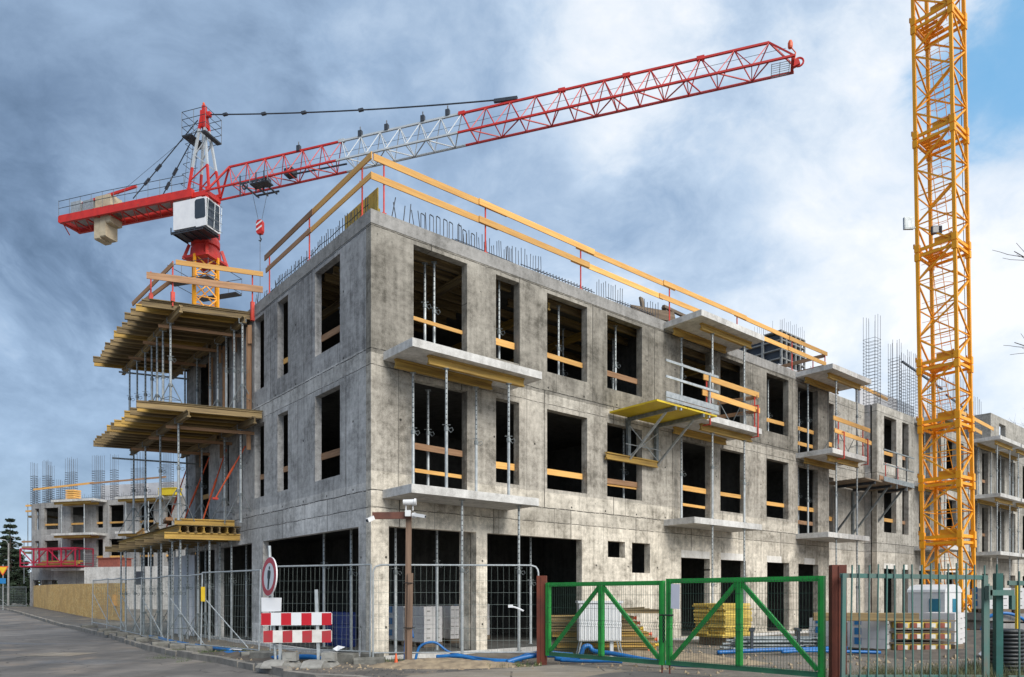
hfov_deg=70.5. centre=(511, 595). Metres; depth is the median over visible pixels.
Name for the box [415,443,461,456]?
guard plank
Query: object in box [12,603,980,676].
ground
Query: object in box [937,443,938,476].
steel prop
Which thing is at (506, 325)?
timber beam
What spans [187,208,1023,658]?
concrete building
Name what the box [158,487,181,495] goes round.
yellow bin
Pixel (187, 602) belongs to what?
steel prop
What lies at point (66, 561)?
timber beam
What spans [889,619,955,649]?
panel pile
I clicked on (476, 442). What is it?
steel prop
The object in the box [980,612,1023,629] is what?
hose
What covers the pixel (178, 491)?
steel prop
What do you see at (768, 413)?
steel prop
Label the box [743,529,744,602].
steel prop
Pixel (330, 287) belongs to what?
timber beam
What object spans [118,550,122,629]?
steel prop
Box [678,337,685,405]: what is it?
steel prop
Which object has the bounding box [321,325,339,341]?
guard plank
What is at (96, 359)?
formwork joist
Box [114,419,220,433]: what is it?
formwork joist
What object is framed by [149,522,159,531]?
timber beam
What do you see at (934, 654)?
mud bank
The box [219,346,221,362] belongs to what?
timber offcut
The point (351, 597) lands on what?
steel prop
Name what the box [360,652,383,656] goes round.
concrete block
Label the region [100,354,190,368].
formwork joist
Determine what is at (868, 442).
guard rail
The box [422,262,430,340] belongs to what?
steel prop
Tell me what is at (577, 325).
timber beam
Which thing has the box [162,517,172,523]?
timber beam
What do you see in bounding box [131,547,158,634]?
steel prop
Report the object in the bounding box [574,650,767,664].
sand bank
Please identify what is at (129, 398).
steel prop
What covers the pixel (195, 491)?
push pull brace
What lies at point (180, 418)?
formwork bearer
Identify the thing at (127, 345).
formwork joist
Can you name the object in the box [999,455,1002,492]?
steel prop
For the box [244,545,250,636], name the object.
steel prop
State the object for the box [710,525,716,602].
steel prop
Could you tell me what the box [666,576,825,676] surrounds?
gate leaf
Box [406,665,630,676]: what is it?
driveway
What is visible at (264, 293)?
rebar cage
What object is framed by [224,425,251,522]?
steel prop
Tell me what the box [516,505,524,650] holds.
steel prop
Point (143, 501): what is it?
timber beam
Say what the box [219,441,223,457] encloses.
timber offcut
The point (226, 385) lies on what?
steel prop
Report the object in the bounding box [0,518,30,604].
fir tree
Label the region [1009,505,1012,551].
steel prop
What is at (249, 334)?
timber offcut
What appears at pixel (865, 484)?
bracket scaffold
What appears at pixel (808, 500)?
steel prop
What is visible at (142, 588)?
steel prop
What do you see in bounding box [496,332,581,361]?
timber beam
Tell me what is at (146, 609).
fence
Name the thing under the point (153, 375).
batten
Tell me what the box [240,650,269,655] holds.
fence block
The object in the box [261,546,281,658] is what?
road sign
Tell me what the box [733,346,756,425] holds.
steel prop
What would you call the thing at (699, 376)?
timber beam
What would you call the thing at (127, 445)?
formwork joist
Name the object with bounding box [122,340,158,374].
formwork bearer
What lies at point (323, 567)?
steel prop
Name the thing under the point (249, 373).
timber bearer
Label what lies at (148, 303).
formwork joist
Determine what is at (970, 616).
precast slab
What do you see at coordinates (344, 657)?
concrete block
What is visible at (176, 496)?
push pull brace
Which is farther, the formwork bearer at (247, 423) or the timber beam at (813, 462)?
the timber beam at (813, 462)
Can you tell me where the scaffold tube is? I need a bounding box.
[112,457,198,464]
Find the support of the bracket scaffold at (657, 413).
attached to the concrete building at (347, 388)
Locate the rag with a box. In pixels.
[508,605,523,610]
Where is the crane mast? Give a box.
[903,0,976,629]
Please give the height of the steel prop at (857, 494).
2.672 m
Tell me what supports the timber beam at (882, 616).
on the block pallet at (864, 635)
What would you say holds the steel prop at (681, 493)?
on the concrete building at (347, 388)
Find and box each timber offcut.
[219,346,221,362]
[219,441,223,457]
[232,337,236,351]
[246,431,250,449]
[248,325,251,343]
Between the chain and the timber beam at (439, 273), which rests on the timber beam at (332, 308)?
the timber beam at (439, 273)
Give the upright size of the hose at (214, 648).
0.153 m
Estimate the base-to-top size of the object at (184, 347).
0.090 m
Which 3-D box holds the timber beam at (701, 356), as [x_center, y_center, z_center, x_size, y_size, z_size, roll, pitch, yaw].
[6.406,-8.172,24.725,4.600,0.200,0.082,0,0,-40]
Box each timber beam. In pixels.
[36,564,76,565]
[39,562,79,563]
[42,560,82,561]
[54,501,90,504]
[54,535,90,537]
[63,502,98,505]
[63,536,98,538]
[118,498,155,501]
[118,533,136,535]
[126,499,162,502]
[136,528,144,534]
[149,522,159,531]
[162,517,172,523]
[175,518,234,525]
[322,280,446,324]
[322,289,436,328]
[322,298,427,333]
[322,299,339,319]
[324,272,455,319]
[333,265,461,313]
[394,358,492,389]
[414,250,510,291]
[414,261,497,297]
[414,271,461,295]
[414,274,461,310]
[414,281,461,304]
[427,354,524,387]
[451,302,549,349]
[496,307,611,351]
[496,319,581,352]
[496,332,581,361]
[507,299,627,345]
[508,332,581,362]
[547,298,635,336]
[551,616,633,619]
[551,621,629,625]
[551,626,640,630]
[552,632,648,636]
[553,648,647,652]
[555,647,647,648]
[556,642,651,646]
[557,643,655,647]
[560,637,654,641]
[605,452,657,467]
[624,609,658,612]
[673,327,726,352]
[673,426,726,444]
[683,347,738,371]
[683,358,721,376]
[683,365,704,376]
[683,368,704,380]
[699,423,751,442]
[700,322,751,348]
[804,377,838,393]
[804,458,834,469]
[813,612,918,620]
[826,455,858,467]
[827,372,860,390]
[977,443,995,452]
[977,499,995,506]
[994,440,1012,450]
[994,497,1012,504]
[999,451,1017,460]
[999,504,1017,511]
[1016,449,1023,455]
[1016,503,1023,507]
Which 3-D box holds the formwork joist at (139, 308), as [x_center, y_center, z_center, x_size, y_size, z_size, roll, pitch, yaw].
[-9.398,-8.258,21.291,2.955,0.200,0.080,0,0,-21]
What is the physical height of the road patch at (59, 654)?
0.001 m
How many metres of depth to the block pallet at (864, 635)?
17.98 m
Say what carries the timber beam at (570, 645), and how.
on the timber beam at (573, 650)
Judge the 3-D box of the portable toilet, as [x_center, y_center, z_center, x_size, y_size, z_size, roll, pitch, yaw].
[13.353,0.500,22.896,1.140,1.700,1.150,0,0,-36]
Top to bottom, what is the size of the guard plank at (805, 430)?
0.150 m
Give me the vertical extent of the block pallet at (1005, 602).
0.828 m
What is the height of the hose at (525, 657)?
0.240 m
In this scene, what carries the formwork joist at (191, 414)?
on the formwork bearer at (247, 423)
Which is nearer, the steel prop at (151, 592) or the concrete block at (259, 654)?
the concrete block at (259, 654)
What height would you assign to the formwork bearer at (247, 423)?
0.200 m
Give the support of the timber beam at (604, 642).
on the timber beam at (609, 647)
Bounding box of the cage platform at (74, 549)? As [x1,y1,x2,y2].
[19,547,93,567]
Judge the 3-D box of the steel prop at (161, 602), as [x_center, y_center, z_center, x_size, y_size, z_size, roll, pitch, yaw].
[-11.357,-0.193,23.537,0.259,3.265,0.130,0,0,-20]
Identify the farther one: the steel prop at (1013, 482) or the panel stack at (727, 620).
the steel prop at (1013, 482)
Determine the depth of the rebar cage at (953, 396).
39.61 m
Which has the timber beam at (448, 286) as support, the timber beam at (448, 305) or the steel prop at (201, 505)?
the timber beam at (448, 305)
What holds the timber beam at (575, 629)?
on the timber beam at (570, 634)
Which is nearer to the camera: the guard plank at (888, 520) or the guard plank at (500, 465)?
the guard plank at (500, 465)
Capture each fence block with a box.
[81,624,97,627]
[97,628,116,630]
[103,631,123,634]
[116,632,136,635]
[126,635,148,639]
[134,636,157,641]
[151,641,176,646]
[168,643,194,648]
[185,645,212,650]
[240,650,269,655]
[354,657,384,663]
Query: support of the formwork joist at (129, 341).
on the formwork bearer at (179, 370)
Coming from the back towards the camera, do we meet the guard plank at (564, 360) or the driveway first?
the guard plank at (564, 360)
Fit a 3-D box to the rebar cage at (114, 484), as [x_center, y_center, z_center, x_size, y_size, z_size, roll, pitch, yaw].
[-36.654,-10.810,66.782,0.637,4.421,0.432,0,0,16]
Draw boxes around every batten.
[119,371,190,379]
[128,356,205,367]
[131,448,209,455]
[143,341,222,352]
[149,436,231,444]
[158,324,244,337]
[166,425,253,434]
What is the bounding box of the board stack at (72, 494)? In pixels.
[65,489,80,498]
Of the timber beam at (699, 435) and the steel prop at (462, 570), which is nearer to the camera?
the steel prop at (462, 570)
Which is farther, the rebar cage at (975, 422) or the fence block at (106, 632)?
the rebar cage at (975, 422)
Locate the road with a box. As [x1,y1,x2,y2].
[0,609,280,676]
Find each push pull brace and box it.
[166,470,185,526]
[185,457,209,517]
[203,449,226,518]
[212,446,245,499]
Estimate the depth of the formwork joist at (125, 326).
22.67 m
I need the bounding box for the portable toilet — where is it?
[907,584,961,629]
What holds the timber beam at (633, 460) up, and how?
attached to the bracket scaffold at (657, 413)
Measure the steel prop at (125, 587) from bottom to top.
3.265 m
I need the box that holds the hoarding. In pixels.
[34,583,124,620]
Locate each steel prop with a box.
[60,505,61,532]
[83,504,84,531]
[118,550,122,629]
[119,449,148,533]
[124,551,128,630]
[126,364,134,410]
[128,442,155,530]
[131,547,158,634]
[134,356,141,399]
[134,549,139,631]
[139,552,145,631]
[141,430,173,525]
[142,348,150,400]
[147,550,165,634]
[148,340,155,399]
[148,545,155,634]
[153,332,161,400]
[158,418,194,521]
[158,543,164,636]
[159,327,168,400]
[159,551,168,627]
[159,553,159,628]
[160,322,181,402]
[164,539,195,641]
[169,541,177,639]
[169,548,174,634]
[176,546,182,636]
[180,454,191,518]
[182,368,187,402]
[182,542,214,639]
[184,544,192,638]
[189,544,214,637]
[192,444,209,518]
[193,546,200,635]
[194,358,200,403]
[206,540,214,641]
[207,352,214,405]
[212,433,234,520]
[213,338,222,406]
[216,542,224,639]
[223,336,231,406]
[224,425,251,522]
[228,540,236,641]
[229,323,252,408]
[231,329,239,407]
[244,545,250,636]
[321,533,329,646]
[347,529,357,649]
[392,528,401,651]
[410,372,419,483]
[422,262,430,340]
[424,389,433,485]
[431,261,439,342]
[434,530,442,650]
[442,368,452,487]
[458,499,468,653]
[472,386,482,490]
[496,280,504,358]
[506,383,514,494]
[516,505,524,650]
[528,537,535,643]
[556,305,563,374]
[560,328,567,375]
[611,338,617,388]
[613,325,620,389]
[621,429,628,498]
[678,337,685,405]
[678,435,685,517]
[707,333,728,419]
[709,432,716,518]
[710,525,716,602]
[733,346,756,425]
[741,440,748,522]
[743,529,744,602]
[767,379,770,430]
[798,391,801,452]
[798,467,801,533]
[805,464,809,532]
[806,384,811,451]
[824,381,848,451]
[834,462,840,532]
[834,538,837,564]
[847,389,870,456]
[854,467,859,534]
[856,540,860,612]
[924,432,925,474]
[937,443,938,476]
[943,490,947,526]
[944,429,948,470]
[944,550,945,583]
[977,447,981,494]
[977,503,981,551]
[990,452,993,493]
[990,506,993,550]
[995,445,1000,492]
[996,501,998,550]
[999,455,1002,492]
[999,508,1003,550]
[1008,557,1011,587]
[1009,450,1012,494]
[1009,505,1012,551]
[1011,460,1015,495]
[1012,511,1013,552]
[1017,453,1020,497]
[1017,507,1020,552]
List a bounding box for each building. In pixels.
[30,478,185,609]
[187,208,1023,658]
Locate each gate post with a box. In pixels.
[537,576,546,664]
[829,565,846,676]
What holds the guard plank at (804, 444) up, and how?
attached to the concrete building at (347, 388)
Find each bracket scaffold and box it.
[609,359,718,466]
[829,449,913,534]
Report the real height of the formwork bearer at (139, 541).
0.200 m
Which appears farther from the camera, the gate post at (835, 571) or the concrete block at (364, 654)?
the concrete block at (364, 654)
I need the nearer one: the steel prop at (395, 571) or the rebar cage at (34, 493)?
the steel prop at (395, 571)
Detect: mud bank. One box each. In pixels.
[207,651,300,662]
[847,648,980,659]
[896,630,980,648]
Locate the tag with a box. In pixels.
[201,587,204,600]
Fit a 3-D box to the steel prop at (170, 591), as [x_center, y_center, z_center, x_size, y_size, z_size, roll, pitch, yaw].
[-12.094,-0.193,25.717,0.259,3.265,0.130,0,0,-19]
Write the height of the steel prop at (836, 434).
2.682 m
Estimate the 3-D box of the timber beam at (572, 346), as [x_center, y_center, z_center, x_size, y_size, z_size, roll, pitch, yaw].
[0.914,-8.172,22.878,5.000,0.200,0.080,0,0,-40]
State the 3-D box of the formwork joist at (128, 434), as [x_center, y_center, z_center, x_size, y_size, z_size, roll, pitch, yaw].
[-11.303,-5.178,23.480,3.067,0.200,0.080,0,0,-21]
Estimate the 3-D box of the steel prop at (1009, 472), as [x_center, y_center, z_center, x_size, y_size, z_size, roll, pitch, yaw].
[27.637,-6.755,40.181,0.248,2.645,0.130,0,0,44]
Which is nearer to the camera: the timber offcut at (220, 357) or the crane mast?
the timber offcut at (220, 357)
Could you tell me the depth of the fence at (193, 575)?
19.27 m
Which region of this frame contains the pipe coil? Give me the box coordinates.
[990,628,1023,674]
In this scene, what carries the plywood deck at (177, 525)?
on the formwork joist at (174, 529)
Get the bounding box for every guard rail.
[132,260,262,321]
[264,151,371,293]
[371,153,827,369]
[702,374,759,437]
[781,354,823,371]
[833,415,871,465]
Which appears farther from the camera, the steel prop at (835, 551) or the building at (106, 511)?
the building at (106, 511)
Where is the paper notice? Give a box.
[671,584,679,608]
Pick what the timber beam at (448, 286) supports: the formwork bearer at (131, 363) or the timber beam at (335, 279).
the timber beam at (335, 279)
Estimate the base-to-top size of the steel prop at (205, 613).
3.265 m
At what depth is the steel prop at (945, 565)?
34.21 m
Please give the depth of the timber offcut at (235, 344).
22.28 m
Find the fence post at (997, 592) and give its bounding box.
[985,564,1014,676]
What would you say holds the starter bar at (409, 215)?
on the concrete building at (347, 388)
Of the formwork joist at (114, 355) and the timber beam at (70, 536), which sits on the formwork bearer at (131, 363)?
the formwork joist at (114, 355)
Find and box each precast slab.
[967,612,1023,622]
[967,621,1023,629]
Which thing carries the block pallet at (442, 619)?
on the concrete building at (347, 388)
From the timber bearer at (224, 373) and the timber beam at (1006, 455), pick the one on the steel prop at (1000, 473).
the timber beam at (1006, 455)
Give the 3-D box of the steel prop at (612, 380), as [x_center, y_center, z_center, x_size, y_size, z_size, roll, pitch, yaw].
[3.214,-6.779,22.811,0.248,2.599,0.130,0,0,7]
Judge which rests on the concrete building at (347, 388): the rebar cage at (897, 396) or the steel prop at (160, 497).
the rebar cage at (897, 396)
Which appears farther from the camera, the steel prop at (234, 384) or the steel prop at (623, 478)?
the steel prop at (623, 478)
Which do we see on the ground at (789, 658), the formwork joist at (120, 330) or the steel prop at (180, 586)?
the steel prop at (180, 586)
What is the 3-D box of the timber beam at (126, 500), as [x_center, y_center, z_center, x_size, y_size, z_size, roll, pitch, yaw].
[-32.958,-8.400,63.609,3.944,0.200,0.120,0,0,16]
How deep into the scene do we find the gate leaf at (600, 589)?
13.84 m
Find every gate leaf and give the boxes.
[546,581,665,664]
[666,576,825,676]
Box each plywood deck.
[117,524,238,541]
[148,400,262,411]
[149,298,249,312]
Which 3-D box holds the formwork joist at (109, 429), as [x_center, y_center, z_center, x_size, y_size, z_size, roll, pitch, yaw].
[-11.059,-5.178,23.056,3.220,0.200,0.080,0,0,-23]
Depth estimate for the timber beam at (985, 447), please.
40.09 m
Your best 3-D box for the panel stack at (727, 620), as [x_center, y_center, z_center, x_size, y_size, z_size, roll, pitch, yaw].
[6.093,0.814,20.986,1.468,1.172,1.082,0,0,-40]
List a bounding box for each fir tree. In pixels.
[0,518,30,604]
[0,529,25,603]
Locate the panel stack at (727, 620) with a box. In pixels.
[692,603,751,644]
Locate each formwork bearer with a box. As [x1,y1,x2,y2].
[105,546,166,552]
[112,545,168,550]
[119,543,184,549]
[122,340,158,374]
[126,541,194,547]
[129,435,161,455]
[135,539,204,545]
[144,537,216,543]
[147,305,182,345]
[151,409,190,439]
[154,534,227,541]
[164,532,271,541]
[172,343,209,379]
[180,434,217,457]
[204,316,245,354]
[217,416,256,440]
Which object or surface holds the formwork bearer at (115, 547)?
on the steel prop at (125, 587)
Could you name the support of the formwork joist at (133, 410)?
on the formwork bearer at (247, 423)
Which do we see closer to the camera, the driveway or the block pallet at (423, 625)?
the driveway
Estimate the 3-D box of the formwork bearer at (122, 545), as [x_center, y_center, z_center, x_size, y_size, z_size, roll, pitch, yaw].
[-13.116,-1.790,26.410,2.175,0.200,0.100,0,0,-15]
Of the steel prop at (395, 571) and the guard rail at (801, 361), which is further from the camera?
the guard rail at (801, 361)
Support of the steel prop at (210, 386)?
on the plywood deck at (204, 405)
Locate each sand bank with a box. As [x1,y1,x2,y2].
[367,657,526,668]
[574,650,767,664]
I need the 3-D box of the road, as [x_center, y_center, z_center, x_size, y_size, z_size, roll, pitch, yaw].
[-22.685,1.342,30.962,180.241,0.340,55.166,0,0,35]
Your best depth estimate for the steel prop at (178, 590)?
24.77 m
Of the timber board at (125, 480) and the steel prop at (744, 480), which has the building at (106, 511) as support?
the timber board at (125, 480)
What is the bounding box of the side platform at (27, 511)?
[22,503,57,553]
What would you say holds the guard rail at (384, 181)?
on the concrete building at (347, 388)
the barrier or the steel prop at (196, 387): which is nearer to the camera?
the barrier
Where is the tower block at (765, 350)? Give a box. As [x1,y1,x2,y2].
[739,321,805,370]
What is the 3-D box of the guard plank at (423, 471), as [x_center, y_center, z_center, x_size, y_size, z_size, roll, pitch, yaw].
[-1.828,-2.929,17.354,1.510,0.090,0.029,1,-1,-40]
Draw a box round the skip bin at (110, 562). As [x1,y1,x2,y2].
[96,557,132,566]
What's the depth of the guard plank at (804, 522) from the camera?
28.44 m
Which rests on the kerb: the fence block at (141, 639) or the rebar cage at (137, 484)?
the fence block at (141, 639)
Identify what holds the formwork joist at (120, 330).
on the formwork bearer at (236, 325)
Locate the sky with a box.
[0,0,1023,584]
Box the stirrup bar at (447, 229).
[420,213,474,247]
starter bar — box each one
[392,197,426,229]
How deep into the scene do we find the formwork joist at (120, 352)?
24.64 m
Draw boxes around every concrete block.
[249,651,284,658]
[299,652,320,660]
[336,652,358,663]
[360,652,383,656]
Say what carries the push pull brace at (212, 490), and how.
on the plywood deck at (177, 525)
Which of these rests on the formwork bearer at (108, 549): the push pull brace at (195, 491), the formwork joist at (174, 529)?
the formwork joist at (174, 529)
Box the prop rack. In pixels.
[719,627,817,649]
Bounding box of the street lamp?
[0,539,8,604]
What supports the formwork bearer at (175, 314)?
on the steel prop at (157, 377)
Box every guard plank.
[200,494,208,500]
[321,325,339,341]
[321,448,339,459]
[414,316,461,334]
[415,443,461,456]
[415,468,461,478]
[496,338,514,349]
[496,462,514,470]
[547,352,582,367]
[547,469,581,479]
[607,370,636,383]
[607,478,636,486]
[607,484,635,489]
[683,485,705,493]
[683,503,704,508]
[720,492,740,498]
[767,418,783,425]
[767,501,783,507]
[798,426,813,434]
[798,441,812,448]
[798,506,813,511]
[798,520,812,525]
[884,451,892,456]
[884,518,892,522]
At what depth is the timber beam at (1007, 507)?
42.44 m
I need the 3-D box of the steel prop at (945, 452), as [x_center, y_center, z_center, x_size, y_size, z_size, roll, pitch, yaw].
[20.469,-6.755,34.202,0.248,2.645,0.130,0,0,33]
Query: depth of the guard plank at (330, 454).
17.90 m
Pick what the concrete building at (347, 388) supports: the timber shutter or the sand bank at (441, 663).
the timber shutter
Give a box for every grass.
[6,605,541,667]
[826,658,1023,676]
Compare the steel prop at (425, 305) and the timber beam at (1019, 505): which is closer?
the steel prop at (425, 305)
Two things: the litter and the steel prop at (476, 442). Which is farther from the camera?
the steel prop at (476, 442)
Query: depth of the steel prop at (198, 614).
22.87 m
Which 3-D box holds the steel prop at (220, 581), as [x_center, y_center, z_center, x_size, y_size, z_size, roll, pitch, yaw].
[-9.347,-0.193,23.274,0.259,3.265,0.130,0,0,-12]
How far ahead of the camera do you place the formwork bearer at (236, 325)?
22.17 m
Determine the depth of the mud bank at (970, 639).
19.68 m
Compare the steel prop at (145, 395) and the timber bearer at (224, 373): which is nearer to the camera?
the timber bearer at (224, 373)
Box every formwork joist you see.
[93,356,186,371]
[93,440,183,450]
[94,362,182,374]
[95,438,187,449]
[96,435,191,447]
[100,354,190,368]
[101,433,194,445]
[102,350,184,361]
[104,346,198,362]
[105,342,202,358]
[105,431,196,443]
[107,425,208,438]
[109,432,204,439]
[110,339,206,355]
[111,422,213,436]
[114,330,215,348]
[114,337,201,350]
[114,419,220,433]
[117,326,212,343]
[119,525,181,542]
[121,417,226,429]
[122,322,217,339]
[124,312,227,331]
[124,410,236,426]
[125,418,230,428]
[127,320,219,335]
[130,308,233,327]
[130,407,242,423]
[136,304,245,322]
[136,400,261,418]
[137,408,255,421]
[142,299,249,319]
[181,526,189,531]
[189,526,197,532]
[197,526,205,532]
[205,526,212,532]
[212,527,220,532]
[220,527,228,533]
[228,527,236,533]
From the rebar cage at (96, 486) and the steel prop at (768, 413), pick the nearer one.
the steel prop at (768, 413)
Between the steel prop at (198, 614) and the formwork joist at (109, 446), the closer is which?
the steel prop at (198, 614)
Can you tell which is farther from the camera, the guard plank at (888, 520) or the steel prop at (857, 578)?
the guard plank at (888, 520)
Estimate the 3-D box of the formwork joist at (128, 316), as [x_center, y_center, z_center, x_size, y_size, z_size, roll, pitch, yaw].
[-10.021,-8.258,21.955,3.048,0.200,0.080,0,0,-22]
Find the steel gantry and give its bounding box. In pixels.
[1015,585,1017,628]
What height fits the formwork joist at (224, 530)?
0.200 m
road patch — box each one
[22,652,90,655]
[586,671,711,676]
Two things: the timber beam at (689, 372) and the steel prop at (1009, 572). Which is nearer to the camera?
the timber beam at (689, 372)
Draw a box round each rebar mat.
[84,554,96,566]
[453,232,511,261]
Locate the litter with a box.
[333,645,343,650]
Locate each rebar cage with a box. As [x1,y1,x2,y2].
[30,463,37,504]
[42,461,51,502]
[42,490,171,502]
[47,465,54,502]
[56,480,64,499]
[65,457,77,493]
[92,455,104,499]
[110,454,118,499]
[130,453,146,495]
[161,453,173,496]
[255,280,281,304]
[275,197,368,287]
[521,264,594,292]
[606,297,654,315]
[863,315,880,404]
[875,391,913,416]
[888,339,901,411]
[900,350,917,416]
[927,373,941,414]
[942,374,963,433]
[965,397,981,438]
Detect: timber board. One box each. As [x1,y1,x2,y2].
[33,482,89,490]
[90,476,165,483]
[860,386,883,398]
[879,475,901,485]
[960,409,993,430]
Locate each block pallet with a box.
[389,606,404,645]
[412,606,442,647]
[414,605,443,642]
[438,605,458,642]
[454,605,489,638]
[809,618,847,646]
[847,621,893,649]
[923,612,963,648]
[926,612,964,642]
[971,587,1011,612]
[1011,588,1023,612]
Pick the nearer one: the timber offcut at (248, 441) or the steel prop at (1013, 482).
the timber offcut at (248, 441)
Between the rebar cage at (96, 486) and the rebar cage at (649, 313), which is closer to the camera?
the rebar cage at (649, 313)
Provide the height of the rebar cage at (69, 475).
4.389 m
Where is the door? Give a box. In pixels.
[952,599,955,611]
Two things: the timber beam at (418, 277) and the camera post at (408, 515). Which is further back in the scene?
the timber beam at (418, 277)
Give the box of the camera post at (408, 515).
[366,498,425,659]
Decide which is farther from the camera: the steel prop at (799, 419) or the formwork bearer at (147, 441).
the steel prop at (799, 419)
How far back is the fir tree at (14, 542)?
87.77 m
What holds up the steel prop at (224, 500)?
on the plywood deck at (177, 525)
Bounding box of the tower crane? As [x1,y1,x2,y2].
[58,40,803,554]
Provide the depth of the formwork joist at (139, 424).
21.63 m
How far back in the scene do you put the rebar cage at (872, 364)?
32.51 m
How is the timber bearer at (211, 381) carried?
on the plywood deck at (204, 405)
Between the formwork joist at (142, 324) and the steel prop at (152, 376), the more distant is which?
the steel prop at (152, 376)
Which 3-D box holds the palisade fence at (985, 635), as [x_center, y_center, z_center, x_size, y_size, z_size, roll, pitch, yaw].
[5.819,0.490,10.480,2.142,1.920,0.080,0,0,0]
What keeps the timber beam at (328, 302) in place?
on the timber beam at (448, 286)
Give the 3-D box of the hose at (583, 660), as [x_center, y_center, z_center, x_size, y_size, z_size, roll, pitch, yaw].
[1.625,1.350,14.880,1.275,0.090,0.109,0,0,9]
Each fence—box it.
[0,587,25,605]
[92,578,108,627]
[107,577,123,629]
[120,577,141,634]
[141,575,169,640]
[167,573,203,645]
[200,569,260,650]
[270,564,371,656]
[372,564,538,656]
[839,563,989,676]
[1007,571,1023,676]
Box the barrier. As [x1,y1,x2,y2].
[255,589,339,668]
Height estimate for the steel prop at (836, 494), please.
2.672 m
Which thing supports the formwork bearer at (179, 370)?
on the steel prop at (210, 386)
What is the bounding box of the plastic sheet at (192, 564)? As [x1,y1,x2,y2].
[174,554,196,635]
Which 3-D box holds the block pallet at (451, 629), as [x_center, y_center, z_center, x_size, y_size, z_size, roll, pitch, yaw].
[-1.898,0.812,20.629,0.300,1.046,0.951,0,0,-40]
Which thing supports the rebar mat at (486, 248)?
on the concrete building at (347, 388)
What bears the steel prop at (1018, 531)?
on the concrete building at (347, 388)
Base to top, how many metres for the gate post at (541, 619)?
1.960 m
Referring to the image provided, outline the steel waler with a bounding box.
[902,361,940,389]
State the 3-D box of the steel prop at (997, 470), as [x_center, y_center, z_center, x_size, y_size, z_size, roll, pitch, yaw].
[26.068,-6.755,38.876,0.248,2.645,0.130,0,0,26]
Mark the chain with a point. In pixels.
(663, 615)
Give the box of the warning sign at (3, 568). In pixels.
[0,564,8,609]
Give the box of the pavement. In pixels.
[0,604,516,676]
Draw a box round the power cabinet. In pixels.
[575,601,622,656]
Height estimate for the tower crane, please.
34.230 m
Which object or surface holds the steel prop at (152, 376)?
on the plywood deck at (204, 405)
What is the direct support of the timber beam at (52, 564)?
in the cage platform at (74, 549)
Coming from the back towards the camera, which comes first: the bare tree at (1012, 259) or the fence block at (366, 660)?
the bare tree at (1012, 259)
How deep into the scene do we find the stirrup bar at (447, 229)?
17.58 m
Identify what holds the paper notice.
attached to the gate leaf at (738, 585)
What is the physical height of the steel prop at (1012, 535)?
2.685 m
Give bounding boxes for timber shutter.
[631,296,685,321]
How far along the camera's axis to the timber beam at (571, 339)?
22.69 m
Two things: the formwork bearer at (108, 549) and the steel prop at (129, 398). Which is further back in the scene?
the formwork bearer at (108, 549)
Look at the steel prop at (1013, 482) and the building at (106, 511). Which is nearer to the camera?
the steel prop at (1013, 482)
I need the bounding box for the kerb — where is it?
[0,607,368,676]
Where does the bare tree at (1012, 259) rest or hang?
on the ground at (789, 658)
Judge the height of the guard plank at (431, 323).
0.090 m
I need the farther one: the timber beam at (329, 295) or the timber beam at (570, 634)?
the timber beam at (329, 295)
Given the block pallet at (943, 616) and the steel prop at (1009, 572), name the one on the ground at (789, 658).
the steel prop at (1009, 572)
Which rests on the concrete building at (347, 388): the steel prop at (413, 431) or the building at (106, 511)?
the steel prop at (413, 431)
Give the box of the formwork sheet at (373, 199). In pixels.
[345,187,379,228]
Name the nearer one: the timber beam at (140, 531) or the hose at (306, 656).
the hose at (306, 656)
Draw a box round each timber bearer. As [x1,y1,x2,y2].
[208,357,212,405]
[223,346,227,406]
[246,327,251,409]
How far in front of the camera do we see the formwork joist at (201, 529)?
21.96 m
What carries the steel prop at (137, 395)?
on the plywood deck at (204, 405)
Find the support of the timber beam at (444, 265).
on the timber beam at (448, 286)
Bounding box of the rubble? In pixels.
[189,636,980,676]
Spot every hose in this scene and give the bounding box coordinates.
[150,635,232,650]
[224,651,320,659]
[403,631,413,659]
[414,641,521,661]
[436,654,513,662]
[506,653,554,661]
[554,644,697,667]
[560,659,621,663]
[716,646,847,654]
[781,649,880,653]
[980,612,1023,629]
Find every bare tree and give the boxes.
[993,243,1023,354]
[1009,418,1023,587]
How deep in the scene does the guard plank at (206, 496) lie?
25.41 m
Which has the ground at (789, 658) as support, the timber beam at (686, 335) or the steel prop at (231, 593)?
the steel prop at (231, 593)
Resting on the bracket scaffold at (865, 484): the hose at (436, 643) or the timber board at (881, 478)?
the timber board at (881, 478)
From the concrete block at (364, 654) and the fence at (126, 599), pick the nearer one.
the concrete block at (364, 654)
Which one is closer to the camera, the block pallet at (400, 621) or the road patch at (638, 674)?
the road patch at (638, 674)
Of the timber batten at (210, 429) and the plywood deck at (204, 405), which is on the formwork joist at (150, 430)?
the plywood deck at (204, 405)
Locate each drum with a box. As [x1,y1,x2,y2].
[325,612,334,645]
[333,612,356,646]
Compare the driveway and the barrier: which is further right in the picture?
the driveway
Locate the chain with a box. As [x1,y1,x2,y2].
[659,614,672,642]
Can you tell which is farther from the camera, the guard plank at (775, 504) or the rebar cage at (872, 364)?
the rebar cage at (872, 364)
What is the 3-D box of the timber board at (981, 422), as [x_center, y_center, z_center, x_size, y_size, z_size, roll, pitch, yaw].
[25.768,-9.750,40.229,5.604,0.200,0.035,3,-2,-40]
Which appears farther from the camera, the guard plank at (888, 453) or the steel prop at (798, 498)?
the guard plank at (888, 453)

